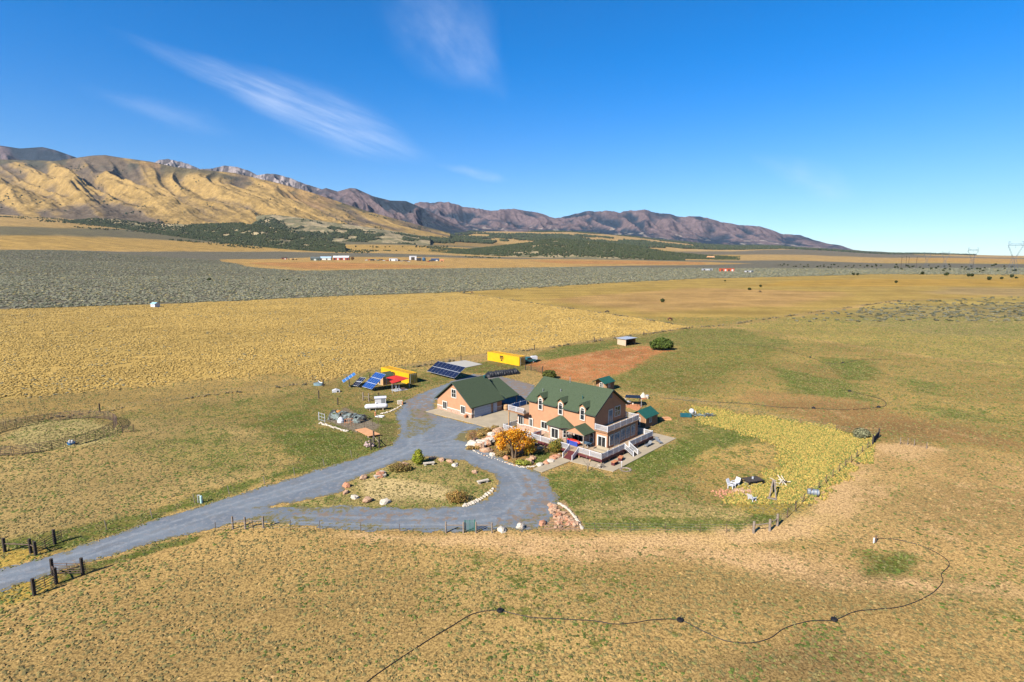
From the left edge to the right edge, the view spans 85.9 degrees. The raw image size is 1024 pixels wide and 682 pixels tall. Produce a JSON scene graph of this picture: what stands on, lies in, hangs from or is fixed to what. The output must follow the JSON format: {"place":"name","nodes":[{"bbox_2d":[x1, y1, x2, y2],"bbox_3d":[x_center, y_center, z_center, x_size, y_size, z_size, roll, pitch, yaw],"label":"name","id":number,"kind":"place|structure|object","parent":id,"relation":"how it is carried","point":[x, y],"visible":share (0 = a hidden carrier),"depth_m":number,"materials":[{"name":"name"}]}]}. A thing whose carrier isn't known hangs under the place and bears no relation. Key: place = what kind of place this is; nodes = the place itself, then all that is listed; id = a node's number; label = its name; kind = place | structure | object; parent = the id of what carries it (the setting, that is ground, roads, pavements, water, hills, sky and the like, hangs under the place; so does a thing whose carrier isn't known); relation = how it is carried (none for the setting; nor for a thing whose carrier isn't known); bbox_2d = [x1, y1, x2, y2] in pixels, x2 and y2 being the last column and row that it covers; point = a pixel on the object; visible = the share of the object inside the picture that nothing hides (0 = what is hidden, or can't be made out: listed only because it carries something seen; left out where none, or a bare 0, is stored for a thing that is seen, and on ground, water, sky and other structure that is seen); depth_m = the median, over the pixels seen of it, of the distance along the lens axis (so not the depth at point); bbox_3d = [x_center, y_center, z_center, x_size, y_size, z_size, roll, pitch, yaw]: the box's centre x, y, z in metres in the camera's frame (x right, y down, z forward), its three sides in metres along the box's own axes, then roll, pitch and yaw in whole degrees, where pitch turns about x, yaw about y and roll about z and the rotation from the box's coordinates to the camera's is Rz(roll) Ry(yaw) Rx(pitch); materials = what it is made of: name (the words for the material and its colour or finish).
{"place":"outdoors","nodes":[
{"label":"outdoors","id":0,"kind":"place"},
{"bbox_2d":[0,146,75,160],"bbox_3d":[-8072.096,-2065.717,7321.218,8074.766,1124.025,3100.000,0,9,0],"label":"mountain","id":1,"kind":"structure","parent":0,"point":[35,153],"depth_m":7256.54,"materials":[{"name":"grey stone"}]},
{"bbox_2d":[91,219,332,248],"bbox_3d":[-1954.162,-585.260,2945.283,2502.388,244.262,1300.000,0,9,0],"label":"juniper hill","id":2,"kind":"structure","parent":0,"point":[256,233],"depth_m":2692.66,"materials":[{"name":"green plant"}]},
{"bbox_2d":[18,215,345,251],"bbox_3d":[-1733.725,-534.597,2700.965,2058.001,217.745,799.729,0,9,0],"label":"juniper woodland","id":3,"kind":"object","parent":2,"relation":"on","point":[196,231],"visible":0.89,"depth_m":2642.03,"materials":[{"name":"green plant"}]},
{"bbox_2d":[0,155,449,236],"bbox_3d":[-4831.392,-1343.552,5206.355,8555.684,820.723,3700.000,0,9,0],"label":"golden hills","id":4,"kind":"structure","parent":0,"point":[155,190],"depth_m":4625.06,"materials":[{"name":"yellow plant"}]},
{"bbox_2d":[0,162,449,236],"bbox_3d":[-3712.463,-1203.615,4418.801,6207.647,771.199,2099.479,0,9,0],"label":"hill junipers","id":5,"kind":"object","parent":4,"relation":"on","point":[255,213],"visible":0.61,"depth_m":4630.69,"materials":[{"name":"green plant"}]},
{"bbox_2d":[155,159,321,191],"bbox_3d":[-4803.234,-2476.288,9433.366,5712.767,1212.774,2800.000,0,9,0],"label":"grey cliffs","id":6,"kind":"structure","parent":0,"point":[284,180],"depth_m":9238.18,"materials":[{"name":"grey stone"}]},
{"bbox_2d":[0,374,559,591],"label":"driveway","id":7,"kind":"structure","parent":0,"point":[525,496],"depth_m":73.39,"materials":[{"name":"grey gravel"}]},
{"bbox_2d":[256,215,429,244],"bbox_3d":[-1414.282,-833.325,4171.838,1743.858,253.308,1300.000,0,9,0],"label":"juniper hill","id":8,"kind":"structure","parent":0,"point":[314,225],"depth_m":3983.09,"materials":[{"name":"beige plant"}]},
{"bbox_2d":[253,217,430,244],"bbox_3d":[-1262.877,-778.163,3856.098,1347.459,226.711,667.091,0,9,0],"label":"juniper woodland","id":9,"kind":"object","parent":8,"relation":"on","point":[360,234],"visible":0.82,"depth_m":3819.04,"materials":[{"name":"green plant"}]},
{"bbox_2d":[0,295,690,399],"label":"golden grass","id":10,"kind":"structure","parent":0,"point":[56,350],"depth_m":234.32,"materials":[{"name":"yellow plant"}]},
{"bbox_2d":[311,188,472,234],"bbox_3d":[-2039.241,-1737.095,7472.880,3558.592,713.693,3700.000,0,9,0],"label":"dark mountains","id":11,"kind":"structure","parent":0,"point":[406,211],"depth_m":7375.14,"materials":[{"name":"grey stone"}]},
{"bbox_2d":[0,215,1023,681],"bbox_3d":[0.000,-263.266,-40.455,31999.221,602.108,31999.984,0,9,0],"label":"ground","id":12,"kind":"structure","parent":0,"point":[722,297],"depth_m":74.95,"materials":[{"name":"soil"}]},
{"bbox_2d":[1,529,61,555],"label":"field gate","id":13,"kind":"structure","parent":12,"relation":"on","point":[34,543],"depth_m":61.92,"materials":[{"name":"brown wood"}]},
{"bbox_2d":[30,557,85,595],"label":"field gate","id":14,"kind":"structure","parent":12,"relation":"on","point":[53,570],"depth_m":57.30,"materials":[{"name":"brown wood"}]},
{"bbox_2d":[0,410,117,455],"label":"round pen","id":15,"kind":"object","parent":12,"relation":"on","point":[96,413],"visible":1,"depth_m":104.50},
{"bbox_2d":[231,516,264,528],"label":"fence brace","id":16,"kind":"object","parent":12,"relation":"on","point":[232,521],"visible":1,"depth_m":67.25,"materials":[{"name":"grey wood"}]},
{"bbox_2d":[0,216,500,257],"bbox_3d":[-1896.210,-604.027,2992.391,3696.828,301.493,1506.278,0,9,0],"label":"field scrub","id":17,"kind":"object","parent":12,"relation":"on","point":[349,251],"visible":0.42,"depth_m":2446.70,"materials":[{"name":"green plant"}]},
{"bbox_2d":[215,520,444,531],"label":"wire fence","id":18,"kind":"object","parent":12,"relation":"on","point":[399,527],"visible":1,"depth_m":66.58,"materials":[{"name":"metal"}]},
{"bbox_2d":[333,256,349,259],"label":"barn","id":19,"kind":"structure","parent":12,"relation":"on","point":[341,257],"depth_m":1809.99,"materials":[{"name":"metal"}]},
{"bbox_2d":[328,410,369,423],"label":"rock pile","id":20,"kind":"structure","parent":12,"relation":"on","point":[345,415],"depth_m":112.04,"materials":[{"name":"grey stone"}]},
{"bbox_2d":[342,373,355,386],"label":"solar array","id":21,"kind":"object","parent":12,"relation":"on","point":[348,377],"visible":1,"depth_m":140.65,"materials":[{"name":"glass"}]},
{"bbox_2d":[13,325,692,421],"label":"wire fence","id":22,"kind":"object","parent":12,"relation":"on","point":[286,385],"visible":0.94,"depth_m":134.86,"materials":[{"name":"metal"}]},
{"bbox_2d":[353,377,365,387],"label":"solar array","id":23,"kind":"object","parent":12,"relation":"on","point":[359,381],"visible":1,"depth_m":139.83,"materials":[{"name":"glass"}]},
{"bbox_2d":[355,428,379,437],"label":"plywood table","id":24,"kind":"object","parent":12,"relation":"on","point":[367,432],"visible":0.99,"depth_m":103.14,"materials":[{"name":"brown wood"}]},
{"bbox_2d":[362,496,372,502],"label":"boulder","id":25,"kind":"object","parent":12,"relation":"on","point":[366,499],"visible":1,"depth_m":74.57,"materials":[{"name":"stone"}]},
{"bbox_2d":[362,372,385,389],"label":"solar array","id":26,"kind":"object","parent":12,"relation":"on","point":[373,380],"visible":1,"depth_m":137.22,"materials":[{"name":"glass"}]},
{"bbox_2d":[370,431,379,449],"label":"garden gate","id":27,"kind":"structure","parent":12,"relation":"on","point":[374,438],"depth_m":95.67,"materials":[{"name":"grey wood"}]},
{"bbox_2d":[365,402,387,410],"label":"propane tank","id":28,"kind":"object","parent":12,"relation":"on","point":[376,406],"visible":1,"depth_m":119.10,"materials":[{"name":"white metal"}]},
{"bbox_2d":[374,396,385,403],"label":"equipment cabinet","id":29,"kind":"object","parent":12,"relation":"on","point":[380,399],"visible":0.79,"depth_m":124.32,"materials":[{"name":"white metal"}]},
{"bbox_2d":[380,498,390,504],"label":"boulder","id":30,"kind":"object","parent":12,"relation":"on","point":[385,501],"visible":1,"depth_m":74.16,"materials":[{"name":"white stone"}]},
{"bbox_2d":[377,371,394,384],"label":"pump house","id":31,"kind":"structure","parent":12,"relation":"on","point":[382,381],"depth_m":143.22,"materials":[{"name":"beige"}]},
{"bbox_2d":[386,375,408,392],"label":"canopy","id":32,"kind":"object","parent":12,"relation":"on","point":[394,379],"visible":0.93,"depth_m":138.62,"materials":[{"name":"red fabric"}]},
{"bbox_2d":[381,366,416,383],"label":"shipping container","id":33,"kind":"object","parent":12,"relation":"on","point":[411,376],"visible":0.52,"depth_m":145.50,"materials":[{"name":"metal"}]},
{"bbox_2d":[387,462,411,471],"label":"brown bush","id":34,"kind":"object","parent":12,"relation":"on","point":[396,467],"visible":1,"depth_m":85.38,"materials":[{"name":"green plant"}]},
{"bbox_2d":[411,449,424,464],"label":"willow bush","id":35,"kind":"object","parent":12,"relation":"on","point":[417,458],"visible":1,"depth_m":87.97,"materials":[{"name":"green plant"}]},
{"bbox_2d":[427,361,465,377],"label":"solar array","id":36,"kind":"object","parent":12,"relation":"on","point":[446,369],"visible":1,"depth_m":152.66,"materials":[{"name":"glass"}]},
{"bbox_2d":[445,521,463,532],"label":"fence brace","id":37,"kind":"object","parent":12,"relation":"on","point":[446,525],"visible":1,"depth_m":66.22,"materials":[{"name":"grey wood"}]},
{"bbox_2d":[444,489,467,502],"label":"rust bush","id":38,"kind":"object","parent":12,"relation":"on","point":[454,496],"visible":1,"depth_m":74.27,"materials":[{"name":"brown plant"}]},
{"bbox_2d":[447,360,481,367],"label":"slab","id":39,"kind":"structure","parent":12,"relation":"on","point":[465,363],"depth_m":170.99,"materials":[{"name":"concrete"}]},
{"bbox_2d":[464,519,474,529],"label":"gate","id":40,"kind":"structure","parent":12,"relation":"on","point":[465,521],"depth_m":66.48,"materials":[{"name":"teal metal"}]},
{"bbox_2d":[40,293,901,510],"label":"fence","id":41,"kind":"object","parent":12,"relation":"on","point":[450,360],"visible":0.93,"depth_m":230.25,"materials":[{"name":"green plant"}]},
{"bbox_2d":[426,408,516,428],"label":"garage apron","id":42,"kind":"object","parent":12,"relation":"on","point":[498,418],"visible":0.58,"depth_m":113.46,"materials":[{"name":"concrete"}]},
{"bbox_2d":[434,375,518,417],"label":"garage","id":43,"kind":"structure","parent":12,"relation":"on","point":[474,397],"depth_m":117.10,"materials":[{"name":"paint"}]},
{"bbox_2d":[460,405,465,413],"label":"window","id":44,"kind":"structure","parent":43,"relation":"in","point":[462,408],"depth_m":114.54,"materials":[{"name":"white glass"}]},
{"bbox_2d":[475,404,490,416],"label":"garage door","id":45,"kind":"structure","parent":43,"relation":"in","point":[486,409],"depth_m":115.11,"materials":[{"name":"metal"}]},
{"bbox_2d":[475,522,492,532],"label":"fence brace","id":46,"kind":"object","parent":12,"relation":"on","point":[476,525],"visible":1,"depth_m":66.22,"materials":[{"name":"grey wood"}]},
{"bbox_2d":[479,447,492,452],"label":"boulder","id":47,"kind":"object","parent":12,"relation":"on","point":[486,450],"visible":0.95,"depth_m":93.69,"materials":[{"name":"stone"}]},
{"bbox_2d":[497,526,505,532],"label":"boulder","id":48,"kind":"object","parent":12,"relation":"on","point":[501,529],"visible":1,"depth_m":66.56,"materials":[{"name":"white stone"}]},
{"bbox_2d":[485,368,519,377],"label":"tarp covered row","id":49,"kind":"object","parent":12,"relation":"on","point":[498,373],"visible":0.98,"depth_m":153.50,"materials":[{"name":"grey plastic"}]},
{"bbox_2d":[487,351,524,365],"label":"shipping container","id":50,"kind":"object","parent":12,"relation":"on","point":[508,358],"visible":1,"depth_m":171.58,"materials":[{"name":"metal"}]},
{"bbox_2d":[0,249,1023,321],"bbox_3d":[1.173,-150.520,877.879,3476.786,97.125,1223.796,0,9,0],"label":"sagebrush","id":51,"kind":"object","parent":12,"relation":"on","point":[23,283],"visible":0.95,"depth_m":758.33,"materials":[{"name":"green plant"}]},
{"bbox_2d":[494,426,533,458],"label":"autumn tree","id":52,"kind":"object","parent":12,"relation":"on","point":[511,436],"visible":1,"depth_m":90.22,"materials":[{"name":"orange plant"}]},
{"bbox_2d":[515,459,531,465],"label":"rosette plant","id":53,"kind":"object","parent":12,"relation":"on","point":[522,462],"visible":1,"depth_m":87.92,"materials":[{"name":"green plant"}]},
{"bbox_2d":[523,437,537,455],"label":"orange shrub","id":54,"kind":"object","parent":12,"relation":"on","point":[529,449],"visible":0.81,"depth_m":91.57,"materials":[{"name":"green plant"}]},
{"bbox_2d":[542,370,556,377],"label":"green bush","id":55,"kind":"object","parent":12,"relation":"on","point":[549,373],"visible":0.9,"depth_m":149.39,"materials":[{"name":"green plant"}]},
{"bbox_2d":[547,438,563,452],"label":"green shrub","id":56,"kind":"object","parent":12,"relation":"on","point":[553,444],"visible":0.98,"depth_m":93.29,"materials":[{"name":"green plant"}]},
{"bbox_2d":[503,376,652,462],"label":"house","id":57,"kind":"structure","parent":12,"relation":"on","point":[555,408],"depth_m":96.94,"materials":[{"name":"paint"}]},
{"bbox_2d":[518,415,523,425],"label":"window","id":58,"kind":"structure","parent":57,"relation":"in","point":[520,418],"depth_m":105.12,"materials":[{"name":"white glass"}]},
{"bbox_2d":[538,398,542,409],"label":"dormer window","id":59,"kind":"structure","parent":57,"relation":"in","point":[540,406],"depth_m":101.19,"materials":[{"name":"white glass"}]},
{"bbox_2d":[541,420,547,429],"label":"window","id":60,"kind":"structure","parent":57,"relation":"in","point":[543,426],"depth_m":101.13,"materials":[{"name":"white glass"}]},
{"bbox_2d":[550,427,558,438],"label":"french door","id":61,"kind":"structure","parent":57,"relation":"in","point":[554,431],"depth_m":97.29,"materials":[{"name":"white glass"}]},
{"bbox_2d":[558,402,562,415],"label":"dormer window","id":62,"kind":"structure","parent":57,"relation":"in","point":[560,411],"depth_m":98.00,"materials":[{"name":"white glass"}]},
{"bbox_2d":[567,439,578,446],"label":"blue cooler","id":63,"kind":"object","parent":57,"relation":"on","point":[572,443],"visible":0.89,"depth_m":94.12,"materials":[{"name":"blue plastic"}]},
{"bbox_2d":[574,434,582,442],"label":"porch door","id":64,"kind":"structure","parent":57,"relation":"in","point":[577,437],"depth_m":95.87,"materials":[{"name":"black glass"}]},
{"bbox_2d":[580,407,584,420],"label":"dormer window","id":65,"kind":"structure","parent":57,"relation":"in","point":[582,416],"depth_m":94.70,"materials":[{"name":"white glass"}]},
{"bbox_2d":[593,445,609,453],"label":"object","id":66,"kind":"object","parent":57,"relation":"on","point":[600,449],"visible":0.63,"depth_m":90.96,"materials":[{"name":"fabric"}]},
{"bbox_2d":[597,434,606,446],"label":"french door","id":67,"kind":"structure","parent":57,"relation":"in","point":[601,440],"depth_m":92.87,"materials":[{"name":"white glass"}]},
{"bbox_2d":[608,409,612,423],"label":"balcony door","id":68,"kind":"structure","parent":57,"relation":"in","point":[610,412],"depth_m":96.71,"materials":[{"name":"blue glass"}]},
{"bbox_2d":[609,434,613,445],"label":"sunroom window","id":69,"kind":"structure","parent":57,"relation":"in","point":[611,437],"depth_m":92.89,"materials":[{"name":"grey glass"}]},
{"bbox_2d":[614,431,619,445],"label":"patio door","id":70,"kind":"structure","parent":57,"relation":"in","point":[616,435],"depth_m":94.22,"materials":[{"name":"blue glass"}]},
{"bbox_2d":[614,405,620,416],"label":"window","id":71,"kind":"structure","parent":57,"relation":"in","point":[617,408],"depth_m":98.21,"materials":[{"name":"grey glass"}]},
{"bbox_2d":[620,428,624,440],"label":"sunroom window","id":72,"kind":"structure","parent":57,"relation":"in","point":[622,435],"depth_m":95.45,"materials":[{"name":"grey glass"}]},
{"bbox_2d":[592,376,614,388],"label":"garden shed","id":73,"kind":"structure","parent":12,"relation":"on","point":[607,382],"depth_m":137.12,"materials":[{"name":"teal"}]},
{"bbox_2d":[534,433,675,471],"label":"patio","id":74,"kind":"structure","parent":12,"relation":"on","point":[628,458],"depth_m":90.21,"materials":[{"name":"concrete"}]},
{"bbox_2d":[493,522,752,532],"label":"wire fence","id":75,"kind":"object","parent":12,"relation":"on","point":[630,526],"visible":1,"depth_m":66.55,"materials":[{"name":"wood"}]},
{"bbox_2d":[617,336,635,345],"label":"horse shelter","id":76,"kind":"object","parent":12,"relation":"on","point":[623,341],"visible":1,"depth_m":208.55,"materials":[{"name":"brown wood"}]},
{"bbox_2d":[626,402,641,410],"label":"terrace slab","id":77,"kind":"structure","parent":12,"relation":"on","point":[636,407],"depth_m":122.12,"materials":[{"name":"stone"}]},
{"bbox_2d":[625,395,641,403],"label":"black canopy","id":78,"kind":"object","parent":77,"relation":"on","point":[633,396],"visible":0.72,"depth_m":122.98,"materials":[{"name":"fabric"}]},
{"bbox_2d":[629,406,658,427],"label":"garden shed","id":79,"kind":"structure","parent":12,"relation":"on","point":[648,416],"depth_m":107.72,"materials":[{"name":"teal"}]},
{"bbox_2d":[367,538,949,681],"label":"irrigation hose","id":80,"kind":"object","parent":12,"relation":"on","point":[676,619],"visible":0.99,"depth_m":50.34,"materials":[{"name":"black rubber"}]},
{"bbox_2d":[649,336,673,349],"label":"bush","id":81,"kind":"object","parent":12,"relation":"on","point":[662,342],"visible":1,"depth_m":194.88,"materials":[{"name":"green plant"}]},
{"bbox_2d":[427,230,975,254],"bbox_3d":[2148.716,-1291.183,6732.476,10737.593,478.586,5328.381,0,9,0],"label":"forest belt","id":82,"kind":"object","parent":12,"relation":"on","point":[466,238],"visible":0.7,"depth_m":6345.51,"materials":[{"name":"green plant"}]},
{"bbox_2d":[691,413,715,416],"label":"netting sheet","id":83,"kind":"object","parent":12,"relation":"on","point":[704,414],"visible":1,"depth_m":114.81,"materials":[{"name":"white fabric"}]},
{"bbox_2d":[711,488,733,497],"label":"stone heap","id":84,"kind":"object","parent":12,"relation":"on","point":[725,493],"visible":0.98,"depth_m":77.63,"materials":[{"name":"orange stone"}]},
{"bbox_2d":[726,478,735,488],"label":"garden chair","id":85,"kind":"object","parent":12,"relation":"on","point":[728,482],"visible":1,"depth_m":79.20,"materials":[{"name":"white plastic"}]},
{"bbox_2d":[731,487,752,494],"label":"stone heap","id":86,"kind":"object","parent":12,"relation":"on","point":[741,490],"visible":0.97,"depth_m":77.85,"materials":[{"name":"stone"}]},
{"bbox_2d":[740,476,764,488],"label":"fire pad","id":87,"kind":"object","parent":12,"relation":"on","point":[754,479],"visible":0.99,"depth_m":80.72,"materials":[{"name":"concrete"}]},
{"bbox_2d":[752,514,778,533],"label":"fence brace","id":88,"kind":"object","parent":12,"relation":"on","point":[769,523],"visible":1,"depth_m":66.64,"materials":[{"name":"brown wood"}]},
{"bbox_2d":[658,394,876,435],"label":"wire fence","id":89,"kind":"object","parent":12,"relation":"on","point":[768,412],"visible":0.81,"depth_m":112.32,"materials":[{"name":"metal"}]},
{"bbox_2d":[767,480,776,499],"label":"swing frame","id":90,"kind":"object","parent":12,"relation":"on","point":[773,484],"visible":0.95,"depth_m":76.46,"materials":[{"name":"brown wood"}]},
{"bbox_2d":[667,392,885,409],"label":"irrigation hose","id":91,"kind":"object","parent":12,"relation":"on","point":[788,407],"visible":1,"depth_m":123.89,"materials":[{"name":"black rubber"}]},
{"bbox_2d":[680,405,875,503],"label":"yellow grass","id":92,"kind":"structure","parent":12,"relation":"on","point":[824,450],"depth_m":92.98,"materials":[{"name":"yellow plant"}]},
{"bbox_2d":[771,475,790,485],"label":"rubbish heap","id":93,"kind":"object","parent":12,"relation":"on","point":[782,481],"visible":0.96,"depth_m":80.40,"materials":[{"name":"brown wood"}]},
{"bbox_2d":[732,343,886,363],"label":"irrigation hose","id":94,"kind":"object","parent":12,"relation":"on","point":[830,363],"visible":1,"depth_m":178.18,"materials":[{"name":"black rubber"}]},
{"bbox_2d":[807,488,819,496],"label":"water trough","id":95,"kind":"object","parent":12,"relation":"on","point":[814,492],"visible":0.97,"depth_m":76.44,"materials":[{"name":"metal"}]},
{"bbox_2d":[778,441,872,525],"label":"wire fence","id":96,"kind":"object","parent":12,"relation":"on","point":[824,480],"visible":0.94,"depth_m":80.60,"materials":[{"name":"wood"}]},
{"bbox_2d":[852,427,871,437],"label":"grey shrub","id":97,"kind":"object","parent":12,"relation":"on","point":[862,433],"visible":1,"depth_m":100.51,"materials":[{"name":"green plant"}]},
{"bbox_2d":[872,428,879,443],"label":"field gate","id":98,"kind":"structure","parent":12,"relation":"on","point":[875,437],"depth_m":99.02,"materials":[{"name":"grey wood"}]},
{"bbox_2d":[1005,241,1023,273],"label":"transmission tower","id":99,"kind":"structure","parent":12,"relation":"on","point":[1013,257],"depth_m":1043.14,"materials":[{"name":"metal"}]},
{"bbox_2d":[0,0,1023,255],"label":"sky","id":100,"kind":"structure","parent":0,"point":[863,125],"materials":[{"name":"blue"}]},
{"bbox_2d":[490,239,653,259],"bbox_3d":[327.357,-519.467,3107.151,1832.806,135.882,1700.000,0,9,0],"label":"juniper hill","id":101,"kind":"structure","parent":0,"point":[560,256],"depth_m":2537.95,"materials":[{"name":"green plant"}]},
{"bbox_2d":[430,238,685,260],"bbox_3d":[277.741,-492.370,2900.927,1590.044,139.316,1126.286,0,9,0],"label":"juniper woodland","id":102,"kind":"object","parent":101,"relation":"on","point":[579,249],"visible":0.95,"depth_m":2836.74,"materials":[{"name":"green plant"}]},
{"bbox_2d":[414,202,879,251],"bbox_3d":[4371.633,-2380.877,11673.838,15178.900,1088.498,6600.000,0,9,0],"label":"mountains","id":103,"kind":"structure","parent":0,"point":[648,223],"depth_m":11000.54,"materials":[{"name":"grey stone"}]},
{"bbox_3d":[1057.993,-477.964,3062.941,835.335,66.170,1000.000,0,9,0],"label":"juniper hill","id":104,"kind":"structure","parent":0,"visible":0},
{"bbox_2d":[651,249,739,259],"bbox_3d":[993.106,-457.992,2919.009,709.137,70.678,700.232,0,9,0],"label":"juniper woodland","id":105,"kind":"object","parent":104,"relation":"on","point":[697,256],"visible":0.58,"depth_m":3012.04,"materials":[{"name":"green plant"}]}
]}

